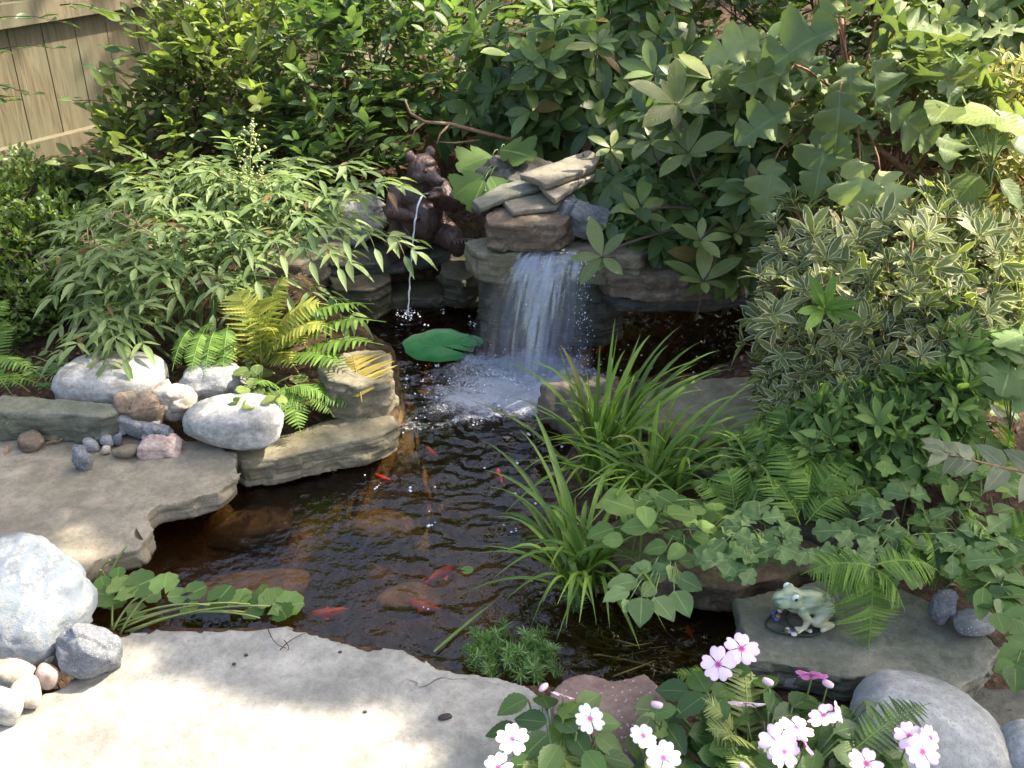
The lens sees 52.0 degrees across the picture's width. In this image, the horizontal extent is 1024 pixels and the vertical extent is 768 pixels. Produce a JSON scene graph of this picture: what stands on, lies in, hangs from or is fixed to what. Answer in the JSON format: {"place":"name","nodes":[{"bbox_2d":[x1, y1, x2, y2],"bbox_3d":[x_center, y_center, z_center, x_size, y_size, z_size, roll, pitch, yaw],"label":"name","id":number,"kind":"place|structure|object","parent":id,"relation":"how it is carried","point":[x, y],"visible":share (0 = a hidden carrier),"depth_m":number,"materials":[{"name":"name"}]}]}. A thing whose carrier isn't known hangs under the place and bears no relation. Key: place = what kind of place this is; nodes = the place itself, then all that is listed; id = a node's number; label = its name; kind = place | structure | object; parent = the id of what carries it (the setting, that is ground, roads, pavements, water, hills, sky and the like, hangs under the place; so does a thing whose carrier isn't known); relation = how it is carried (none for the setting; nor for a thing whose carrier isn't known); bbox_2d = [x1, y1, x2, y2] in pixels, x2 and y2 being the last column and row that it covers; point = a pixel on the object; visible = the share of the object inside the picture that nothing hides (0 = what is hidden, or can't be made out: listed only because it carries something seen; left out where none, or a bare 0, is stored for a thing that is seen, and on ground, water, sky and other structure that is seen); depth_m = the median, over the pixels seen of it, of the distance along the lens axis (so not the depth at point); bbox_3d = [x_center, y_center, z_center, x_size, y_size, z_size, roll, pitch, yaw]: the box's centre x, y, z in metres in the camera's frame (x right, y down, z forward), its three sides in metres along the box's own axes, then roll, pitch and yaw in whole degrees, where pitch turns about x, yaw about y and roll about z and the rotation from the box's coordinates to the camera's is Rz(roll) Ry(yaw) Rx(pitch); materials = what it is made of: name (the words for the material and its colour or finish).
{"place":"outdoors","nodes":[
{"label":"outdoors","id":0,"kind":"place"},
{"bbox_2d":[0,0,1023,766],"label":"ground","id":1,"kind":"structure","parent":0,"point":[462,502],"depth_m":2.95,"materials":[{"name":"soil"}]},
{"bbox_2d":[0,300,50,394],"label":"fern","id":2,"kind":"object","parent":1,"relation":"on","point":[6,359],"visible":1,"depth_m":2.89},
{"bbox_2d":[0,142,188,357],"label":"boxwood shrub","id":3,"kind":"object","parent":1,"relation":"on","point":[55,193],"visible":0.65,"depth_m":3.51,"materials":[{"name":"green plant"}]},
{"bbox_2d":[51,351,168,403],"bbox_3d":[-1.094,-0.006,2.880,0.291,0.134,0.195,0,30,0],"label":"white boulder","id":4,"kind":"object","parent":1,"relation":"on","point":[75,379],"visible":0.58,"depth_m":2.80,"materials":[{"name":"stone"}]},
{"bbox_2d":[0,434,240,583],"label":"flagstone","id":5,"kind":"object","parent":1,"relation":"on","point":[97,513],"visible":0.68,"depth_m":2.54,"materials":[{"name":"stone"}]},
{"bbox_2d":[0,531,97,666],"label":"white boulder","id":6,"kind":"object","parent":5,"relation":"on","point":[48,593],"visible":0.84,"depth_m":2.01,"materials":[{"name":"stone"}]},
{"bbox_2d":[0,395,120,445],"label":"flagstone block","id":7,"kind":"structure","parent":5,"relation":"on","point":[65,420],"depth_m":2.71,"materials":[{"name":"stone"}]},
{"bbox_2d":[112,390,164,423],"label":"stone","id":8,"kind":"object","parent":5,"relation":"on","point":[145,406],"visible":0.65,"depth_m":2.74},
{"bbox_2d":[137,433,182,459],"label":"stone","id":9,"kind":"object","parent":5,"relation":"on","point":[155,446],"visible":0.94,"depth_m":2.67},
{"bbox_2d":[182,393,283,450],"bbox_3d":[-0.730,0.099,2.721,0.271,0.124,0.170,0,30,0],"label":"white boulder","id":10,"kind":"object","parent":5,"relation":"on","point":[217,421],"visible":0.98,"depth_m":2.66,"materials":[{"name":"stone"}]},
{"bbox_2d":[151,379,197,421],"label":"stone","id":11,"kind":"object","parent":1,"relation":"on","point":[177,400],"visible":0.73,"depth_m":2.78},
{"bbox_2d":[45,0,371,211],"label":"oval leaf shrub","id":12,"kind":"object","parent":1,"relation":"on","point":[199,43],"visible":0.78,"depth_m":3.76,"materials":[{"name":"green plant"}]},
{"bbox_2d":[0,2,180,150],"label":"overhanging branch","id":13,"kind":"object","parent":12,"relation":"attached to","point":[115,49],"visible":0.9,"depth_m":3.65,"materials":[{"name":"green plant"}]},
{"bbox_2d":[178,357,246,401],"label":"boulder","id":14,"kind":"object","parent":1,"relation":"on","point":[215,381],"visible":0.45,"depth_m":2.83,"materials":[{"name":"white stone"}]},
{"bbox_2d":[171,322,237,374],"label":"fern","id":15,"kind":"object","parent":14,"relation":"on","point":[213,340],"visible":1,"depth_m":2.87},
{"bbox_2d":[26,130,436,402],"bbox_3d":[-0.893,-0.424,3.252,1.167,0.643,1.087,-13,32,-21],"label":"nandina","id":16,"kind":"object","parent":1,"relation":"on","point":[108,316],"visible":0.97,"depth_m":3.08,"materials":[{"name":"green plant"}]},
{"bbox_2d":[186,568,309,612],"bbox_3d":[-0.669,0.526,2.678,0.307,0.076,0.124,0,30,0],"label":"sunken stone","id":17,"kind":"object","parent":1,"relation":"on","point":[289,579],"visible":0.55,"depth_m":2.66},
{"bbox_2d":[207,502,293,551],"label":"sunken stone","id":18,"kind":"object","parent":1,"relation":"on","point":[251,526],"visible":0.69,"depth_m":2.75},
{"bbox_2d":[227,355,307,408],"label":"ground cover plant","id":19,"kind":"object","parent":1,"relation":"on","point":[258,371],"visible":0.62,"depth_m":2.81,"materials":[{"name":"green plant"}]},
{"bbox_2d":[203,276,334,372],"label":"fern","id":20,"kind":"object","parent":1,"relation":"on","point":[265,335],"visible":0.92,"depth_m":2.90,"materials":[{"name":"plant"}]},
{"bbox_2d":[0,626,549,767],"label":"flagstone","id":21,"kind":"object","parent":1,"relation":"on","point":[173,699],"visible":0.9,"depth_m":1.95,"materials":[{"name":"stone"}]},
{"bbox_2d":[55,623,122,679],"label":"stone","id":22,"kind":"object","parent":21,"relation":"on","point":[85,651],"visible":1,"depth_m":1.98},
{"bbox_2d":[0,0,574,167],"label":"wooden fence","id":23,"kind":"object","parent":1,"relation":"on","point":[48,121],"visible":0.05,"depth_m":4.23,"materials":[{"name":"brown wood"}]},
{"bbox_2d":[241,237,349,287],"bbox_3d":[-0.766,-0.431,3.726,0.386,0.124,0.290,-12,32,-20],"label":"flagstone","id":24,"kind":"object","parent":1,"relation":"on","point":[298,264],"visible":0.27,"depth_m":3.64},
{"bbox_2d":[227,415,399,486],"bbox_3d":[-0.535,0.175,2.842,0.467,0.093,0.152,-11,32,-18],"label":"flagstone","id":25,"kind":"object","parent":1,"relation":"on","point":[327,446],"visible":0.92,"depth_m":2.80,"materials":[{"name":"stone"}]},
{"bbox_2d":[252,379,348,436],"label":"fern","id":26,"kind":"object","parent":25,"relation":"on","point":[311,392],"visible":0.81,"depth_m":2.80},
{"bbox_2d":[317,350,398,421],"bbox_3d":[-0.427,0.004,2.943,0.222,0.146,0.216,-11,32,-19],"label":"upright stone","id":27,"kind":"object","parent":25,"relation":"on","point":[343,384],"visible":0.86,"depth_m":2.87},
{"bbox_2d":[274,302,383,371],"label":"fern","id":28,"kind":"object","parent":1,"relation":"on","point":[300,354],"visible":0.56,"depth_m":2.94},
{"bbox_2d":[327,273,392,321],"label":"flagstone block","id":29,"kind":"structure","parent":1,"relation":"on","point":[363,288],"depth_m":3.60,"materials":[{"name":"stone"}]},
{"bbox_2d":[328,238,473,276],"bbox_3d":[-0.449,-0.464,3.784,0.704,0.058,0.273,-7,31,-11],"label":"ledge stone","id":30,"kind":"object","parent":29,"relation":"on","point":[438,255],"visible":0.34,"depth_m":3.71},
{"bbox_2d":[319,191,388,246],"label":"grey boulder","id":31,"kind":"object","parent":30,"relation":"on","point":[378,209],"visible":0.35,"depth_m":3.73,"materials":[{"name":"stone"}]},
{"bbox_2d":[384,146,466,262],"bbox_3d":[-0.317,-0.638,3.666,0.285,0.368,0.263,-6,31,-11],"label":"bear statue","id":32,"kind":"object","parent":30,"relation":"on","point":[435,224],"visible":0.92,"depth_m":3.63,"materials":[{"name":"plastic"}]},
{"bbox_2d":[190,0,536,226],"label":"oval leaf shrub","id":33,"kind":"object","parent":1,"relation":"on","point":[346,31],"visible":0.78,"depth_m":3.81,"materials":[{"name":"green plant"}]},
{"bbox_2d":[351,509,413,548],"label":"sunken stone","id":34,"kind":"object","parent":1,"relation":"on","point":[381,529],"visible":1,"depth_m":2.80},
{"bbox_2d":[144,0,627,158],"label":"evergreen shrub","id":35,"kind":"object","parent":1,"relation":"on","point":[240,96],"visible":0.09,"depth_m":4.41,"materials":[{"name":"green plant"}]},
{"bbox_2d":[374,582,441,618],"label":"sunken stone","id":36,"kind":"object","parent":1,"relation":"on","point":[391,601],"visible":0.88,"depth_m":2.59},
{"bbox_2d":[381,281,478,324],"bbox_3d":[-0.310,-0.294,3.780,0.398,0.105,0.188,0,30,0],"label":"flagstone","id":37,"kind":"object","parent":1,"relation":"on","point":[426,299],"visible":0.59,"depth_m":3.73,"materials":[{"name":"stone"}]},
{"bbox_2d":[436,254,478,308],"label":"flagstone block","id":38,"kind":"structure","parent":37,"relation":"on","point":[457,287],"depth_m":3.65,"materials":[{"name":"stone"}]},
{"bbox_2d":[475,155,551,182],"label":"brown rock","id":39,"kind":"object","parent":1,"relation":"on","point":[507,170],"visible":0.23,"depth_m":3.53,"materials":[{"name":"stone"}]},
{"bbox_2d":[447,135,537,212],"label":"lobed leaf plant","id":40,"kind":"object","parent":39,"relation":"on","point":[470,185],"visible":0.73,"depth_m":3.52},
{"bbox_2d":[420,0,715,164],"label":"rhododendron","id":41,"kind":"object","parent":1,"relation":"on","point":[567,72],"visible":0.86,"depth_m":3.73,"materials":[{"name":"green plant"}]},
{"bbox_2d":[484,683,680,767],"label":"impatiens","id":42,"kind":"object","parent":1,"relation":"on","point":[569,717],"visible":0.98,"depth_m":1.74,"materials":[{"name":"green plant"}]},
{"bbox_2d":[451,405,714,648],"bbox_3d":[0.153,0.309,2.331,0.572,0.367,0.594,0,30,0],"label":"grass clump","id":43,"kind":"object","parent":1,"relation":"on","point":[571,541],"visible":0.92,"depth_m":2.36,"materials":[{"name":"green plant"}]},
{"bbox_2d":[468,320,732,514],"bbox_3d":[0.223,0.062,2.670,0.605,0.418,0.543,9,31,16],"label":"grass clump","id":44,"kind":"object","parent":1,"relation":"on","point":[598,424],"visible":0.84,"depth_m":2.67,"materials":[{"name":"green plant"}]},
{"bbox_2d":[549,674,665,767],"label":"flagstone","id":45,"kind":"object","parent":1,"relation":"on","point":[619,699],"visible":0.3,"depth_m":1.95,"materials":[{"name":"pink stone"}]},
{"bbox_2d":[595,488,725,535],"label":"ground cover plant","id":46,"kind":"object","parent":1,"relation":"on","point":[639,516],"visible":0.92,"depth_m":2.29,"materials":[{"name":"green plant"}]},
{"bbox_2d":[535,380,801,561],"bbox_3d":[0.406,0.173,2.554,0.693,0.294,0.651,-14,33,-22],"label":"grass clump","id":47,"kind":"object","parent":1,"relation":"on","point":[675,472],"visible":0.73,"depth_m":2.56,"materials":[{"name":"green plant"}]},
{"bbox_2d":[691,467,773,537],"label":"fern","id":48,"kind":"object","parent":47,"relation":"on","point":[727,481],"visible":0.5,"depth_m":2.41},
{"bbox_2d":[572,21,839,358],"bbox_3d":[0.596,-0.514,3.343,0.855,1.178,0.777,0,30,0],"label":"rhododendron","id":49,"kind":"object","parent":1,"relation":"on","point":[721,182],"visible":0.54,"depth_m":3.19,"materials":[{"name":"green plant"}]},
{"bbox_2d":[570,54,769,293],"bbox_3d":[0.484,-0.641,3.068,0.572,0.591,0.503,6,31,10],"label":"rhododendron branch","id":50,"kind":"object","parent":49,"relation":"attached to","point":[680,84],"visible":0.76,"depth_m":3.06,"materials":[{"name":"green plant"}]},
{"bbox_2d":[605,499,837,611],"bbox_3d":[0.512,0.388,2.467,0.595,0.080,0.380,0,30,0],"label":"flagstone","id":51,"kind":"object","parent":1,"relation":"on","point":[718,593],"visible":0.19,"depth_m":2.34,"materials":[{"name":"brown stone"}]},
{"bbox_2d":[586,514,717,560],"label":"broad leaf seedling","id":52,"kind":"object","parent":51,"relation":"on","point":[604,533],"visible":0.77,"depth_m":2.25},
{"bbox_2d":[602,538,706,627],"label":"broad leaf seedling","id":53,"kind":"object","parent":51,"relation":"on","point":[641,610],"visible":0.84,"depth_m":2.14,"materials":[{"name":"plant"}]},
{"bbox_2d":[646,412,824,529],"bbox_3d":[0.533,0.204,2.503,0.414,0.180,0.412,-9,31,-15],"label":"grass clump","id":54,"kind":"object","parent":51,"relation":"on","point":[736,464],"visible":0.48,"depth_m":2.51,"materials":[{"name":"green plant"}]},
{"bbox_2d":[637,377,805,463],"bbox_3d":[0.603,0.087,2.884,0.573,0.083,0.322,-6,31,-10],"label":"flagstone","id":55,"kind":"object","parent":1,"relation":"on","point":[713,389],"visible":0.36,"depth_m":2.85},
{"bbox_2d":[676,524,789,582],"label":"ground cover plant","id":56,"kind":"object","parent":1,"relation":"on","point":[727,544],"visible":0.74,"depth_m":2.17,"materials":[{"name":"green plant"}]},
{"bbox_2d":[702,666,763,767],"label":"fern","id":57,"kind":"object","parent":1,"relation":"on","point":[720,731],"visible":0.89,"depth_m":1.82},
{"bbox_2d":[698,498,830,585],"bbox_3d":[0.496,0.371,2.222,0.255,0.138,0.270,-9,31,-16],"label":"bleeding heart","id":58,"kind":"object","parent":1,"relation":"on","point":[729,568],"visible":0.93,"depth_m":2.18,"materials":[{"name":"green plant"}]},
{"bbox_2d":[625,632,939,767],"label":"impatiens","id":59,"kind":"object","parent":1,"relation":"on","point":[825,729],"visible":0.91,"depth_m":1.80,"materials":[{"name":"green plant"}]},
{"bbox_2d":[697,464,899,553],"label":"plant","id":60,"kind":"object","parent":1,"relation":"on","point":[806,531],"visible":0.11,"depth_m":2.48,"materials":[{"name":"plant"}]},
{"bbox_2d":[753,440,882,524],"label":"fern","id":61,"kind":"object","parent":1,"relation":"on","point":[807,475],"visible":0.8,"depth_m":2.37,"materials":[{"name":"plant"}]},
{"bbox_2d":[629,0,1019,187],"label":"evergreen shrub","id":62,"kind":"object","parent":1,"relation":"on","point":[771,15],"visible":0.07,"depth_m":3.95,"materials":[{"name":"green plant"}]},
{"bbox_2d":[702,0,1023,255],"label":"oakleaf hydrangea","id":63,"kind":"object","parent":1,"relation":"on","point":[783,72],"visible":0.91,"depth_m":2.75,"materials":[{"name":"green plant"}]},
{"bbox_2d":[732,580,999,701],"bbox_3d":[0.713,0.532,2.149,0.515,0.078,0.325,0,30,0],"label":"flagstone","id":64,"kind":"object","parent":1,"relation":"on","point":[916,638],"visible":0.66,"depth_m":2.09,"materials":[{"name":"stone"}]},
{"bbox_2d":[765,582,835,636],"bbox_3d":[0.590,0.443,2.129,0.152,0.092,0.107,0,30,0],"label":"frog ornament","id":65,"kind":"object","parent":64,"relation":"on","point":[804,603],"visible":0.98,"depth_m":2.10,"materials":[{"name":"ceramic"}]},
{"bbox_2d":[800,547,939,653],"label":"fern","id":66,"kind":"object","parent":64,"relation":"on","point":[860,569],"visible":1,"depth_m":2.05,"materials":[{"name":"plant"}]},
{"bbox_2d":[953,606,994,635],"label":"stone","id":67,"kind":"object","parent":64,"relation":"on","point":[967,622],"visible":0.71,"depth_m":2.09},
{"bbox_2d":[962,573,1023,620],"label":"ground cover plant","id":68,"kind":"object","parent":67,"relation":"on","point":[980,593],"visible":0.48,"depth_m":2.01,"materials":[{"name":"green plant"}]},
{"bbox_2d":[809,478,931,596],"bbox_3d":[0.776,0.340,2.259,0.240,0.116,0.446,15,33,24],"label":"bleeding heart","id":69,"kind":"object","parent":1,"relation":"on","point":[845,531],"visible":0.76,"depth_m":2.22,"materials":[{"name":"green plant"}]},
{"bbox_2d":[732,167,1023,446],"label":"variegated azalea","id":70,"kind":"object","parent":1,"relation":"on","point":[925,266],"visible":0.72,"depth_m":2.56,"materials":[{"name":"green plant"}]},
{"bbox_2d":[797,274,862,343],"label":"azalea shoot","id":71,"kind":"object","parent":70,"relation":"attached to","point":[838,306],"visible":1,"depth_m":2.42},
{"bbox_2d":[924,100,1023,211],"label":"broad leaf shoot","id":72,"kind":"object","parent":70,"relation":"on","point":[969,187],"visible":0.98,"depth_m":2.63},
{"bbox_2d":[851,695,930,755],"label":"fern","id":73,"kind":"object","parent":1,"relation":"on","point":[887,714],"visible":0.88,"depth_m":1.76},
{"bbox_2d":[773,294,1023,482],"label":"shrub","id":74,"kind":"object","parent":1,"relation":"on","point":[896,416],"visible":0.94,"depth_m":2.43,"materials":[{"name":"green plant"}]},
{"bbox_2d":[735,405,924,499],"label":"fern","id":75,"kind":"object","parent":74,"relation":"on","point":[754,425],"visible":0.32,"depth_m":2.55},
{"bbox_2d":[849,437,988,494],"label":"ground cover plant","id":76,"kind":"object","parent":1,"relation":"on","point":[911,467],"visible":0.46,"depth_m":2.41,"materials":[{"name":"green plant"}]},
{"bbox_2d":[849,669,1012,767],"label":"round boulder","id":77,"kind":"object","parent":1,"relation":"on","point":[966,727],"visible":0.76,"depth_m":1.86,"materials":[{"name":"grey stone"}]},
{"bbox_2d":[863,0,1023,179],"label":"laurel shrub","id":78,"kind":"object","parent":1,"relation":"on","point":[986,15],"visible":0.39,"depth_m":3.27,"materials":[{"name":"green plant"}]},
{"bbox_2d":[878,507,1023,578],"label":"ground cover plant","id":79,"kind":"object","parent":1,"relation":"on","point":[971,545],"visible":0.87,"depth_m":2.18,"materials":[{"name":"green plant"}]},
{"bbox_2d":[901,425,1023,590],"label":"fern","id":80,"kind":"object","parent":1,"relation":"on","point":[910,546],"visible":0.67,"depth_m":2.21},
{"bbox_2d":[903,41,1023,279],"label":"yellowed shrub","id":81,"kind":"object","parent":1,"relation":"on","point":[1010,160],"visible":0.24,"depth_m":2.81,"materials":[{"name":"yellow plant"}]},
{"bbox_2d":[907,492,1023,591],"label":"bleeding heart","id":82,"kind":"object","parent":1,"relation":"on","point":[934,524],"visible":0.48,"depth_m":2.28,"materials":[{"name":"green plant"}]},
{"bbox_2d":[921,438,1023,502],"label":"arching leaf stem","id":83,"kind":"object","parent":1,"relation":"on","point":[998,475],"visible":1,"depth_m":2.11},
{"bbox_2d":[921,432,1023,513],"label":"ground cover plant","id":84,"kind":"object","parent":1,"relation":"on","point":[968,487],"visible":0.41,"depth_m":2.36,"materials":[{"name":"green plant"}]},
{"bbox_2d":[953,289,1023,429],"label":"bleeding heart","id":85,"kind":"object","parent":1,"relation":"on","point":[1004,382],"visible":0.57,"depth_m":2.45,"materials":[{"name":"green plant"}]},
{"bbox_2d":[966,563,1023,692],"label":"bleeding heart","id":86,"kind":"object","parent":1,"relation":"on","point":[1009,666],"visible":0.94,"depth_m":1.95,"materials":[{"name":"green plant"}]},
{"bbox_2d":[972,687,1023,726],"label":"flagstone","id":87,"kind":"object","parent":1,"relation":"on","point":[998,704],"visible":0.15,"depth_m":2.04,"materials":[{"name":"stone"}]},
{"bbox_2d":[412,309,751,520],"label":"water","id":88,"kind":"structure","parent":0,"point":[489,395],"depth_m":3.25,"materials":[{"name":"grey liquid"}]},
{"bbox_2d":[93,544,304,633],"bbox_3d":[-0.707,0.441,2.296,0.488,0.182,0.205,0,30,0],"label":"pennywort","id":89,"kind":"object","parent":88,"relation":"on","point":[285,603],"visible":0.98,"depth_m":2.29,"materials":[{"name":"green plant"}]},
{"bbox_2d":[402,329,477,361],"bbox_3d":[-0.236,-0.127,3.441,0.250,0.005,0.230,0,30,0],"label":"lily pad","id":90,"kind":"object","parent":88,"relation":"on","point":[425,346],"visible":1,"depth_m":3.44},
{"bbox_2d":[460,617,561,685],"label":"feathery water plant","id":91,"kind":"object","parent":88,"relation":"on","point":[512,657],"visible":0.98,"depth_m":2.19,"materials":[{"name":"green plant"}]},
{"bbox_2d":[475,278,624,346],"bbox_3d":[0.127,-0.261,3.412,0.492,0.266,0.138,0,30,0],"label":"ledge support","id":92,"kind":"object","parent":88,"relation":"on","point":[545,313],"visible":0.61,"depth_m":3.38,"materials":[{"name":"stone"}]},
{"bbox_2d":[464,237,648,284],"bbox_3d":[0.149,-0.387,3.269,0.600,0.107,0.219,0,30,0],"label":"lip stone","id":93,"kind":"object","parent":92,"relation":"on","point":[483,263],"visible":0.58,"depth_m":3.22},
{"bbox_2d":[484,206,576,251],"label":"rough block","id":94,"kind":"structure","parent":93,"relation":"on","point":[506,230],"depth_m":3.16,"materials":[{"name":"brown stone"}]},
{"bbox_2d":[471,204,502,216],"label":"thin flagstone","id":95,"kind":"object","parent":94,"relation":"on","point":[475,210],"visible":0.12,"depth_m":3.26,"materials":[{"name":"stone"}]},
{"bbox_2d":[472,179,540,211],"bbox_3d":[-0.023,-0.594,3.278,0.251,0.045,0.112,-18,35,-28],"label":"thin flagstone","id":96,"kind":"object","parent":95,"relation":"on","point":[501,194],"visible":0.9,"depth_m":3.25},
{"bbox_2d":[503,191,560,215],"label":"thin flagstone","id":97,"kind":"object","parent":94,"relation":"on","point":[539,202],"visible":0.75,"depth_m":3.21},
{"bbox_2d":[539,173,594,203],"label":"thin flagstone","id":98,"kind":"object","parent":97,"relation":"on","point":[555,194],"visible":0.73,"depth_m":3.22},
{"bbox_2d":[520,151,599,188],"bbox_3d":[0.169,-0.671,3.290,0.270,0.053,0.128,-18,35,-28],"label":"thin flagstone","id":99,"kind":"object","parent":98,"relation":"on","point":[564,170],"visible":0.99,"depth_m":3.26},
{"bbox_2d":[556,193,610,239],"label":"dark rock","id":100,"kind":"object","parent":93,"relation":"on","point":[580,211],"visible":0.45,"depth_m":3.21,"materials":[{"name":"grey stone"}]},
{"bbox_2d":[601,284,767,311],"bbox_3d":[0.567,-0.273,3.327,0.566,0.050,0.134,-2,30,-3],"label":"ledge stone","id":101,"kind":"object","parent":92,"relation":"on","point":[621,304],"visible":0.35,"depth_m":3.28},
{"bbox_2d":[598,244,772,302],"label":"overhang slab","id":102,"kind":"structure","parent":92,"relation":"on","point":[649,284],"depth_m":3.18,"materials":[{"name":"grey stone"}]},
{"bbox_2d":[515,586,588,684],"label":"feathery water plant","id":103,"kind":"object","parent":88,"relation":"on","point":[574,606],"visible":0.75,"depth_m":2.23,"materials":[{"name":"green plant"}]},
{"bbox_2d":[536,376,632,441],"bbox_3d":[0.210,0.064,2.989,0.282,0.201,0.240,0,30,0],"label":"dark rock","id":104,"kind":"object","parent":88,"relation":"in","point":[547,396],"visible":0.33,"depth_m":2.92,"materials":[{"name":"grey stone"}]},
{"bbox_2d":[464,598,718,685],"bbox_3d":[0.233,0.606,2.270,0.682,0.110,0.477,0,30,0],"label":"water weed","id":105,"kind":"object","parent":88,"relation":"in","point":[642,663],"visible":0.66,"depth_m":2.30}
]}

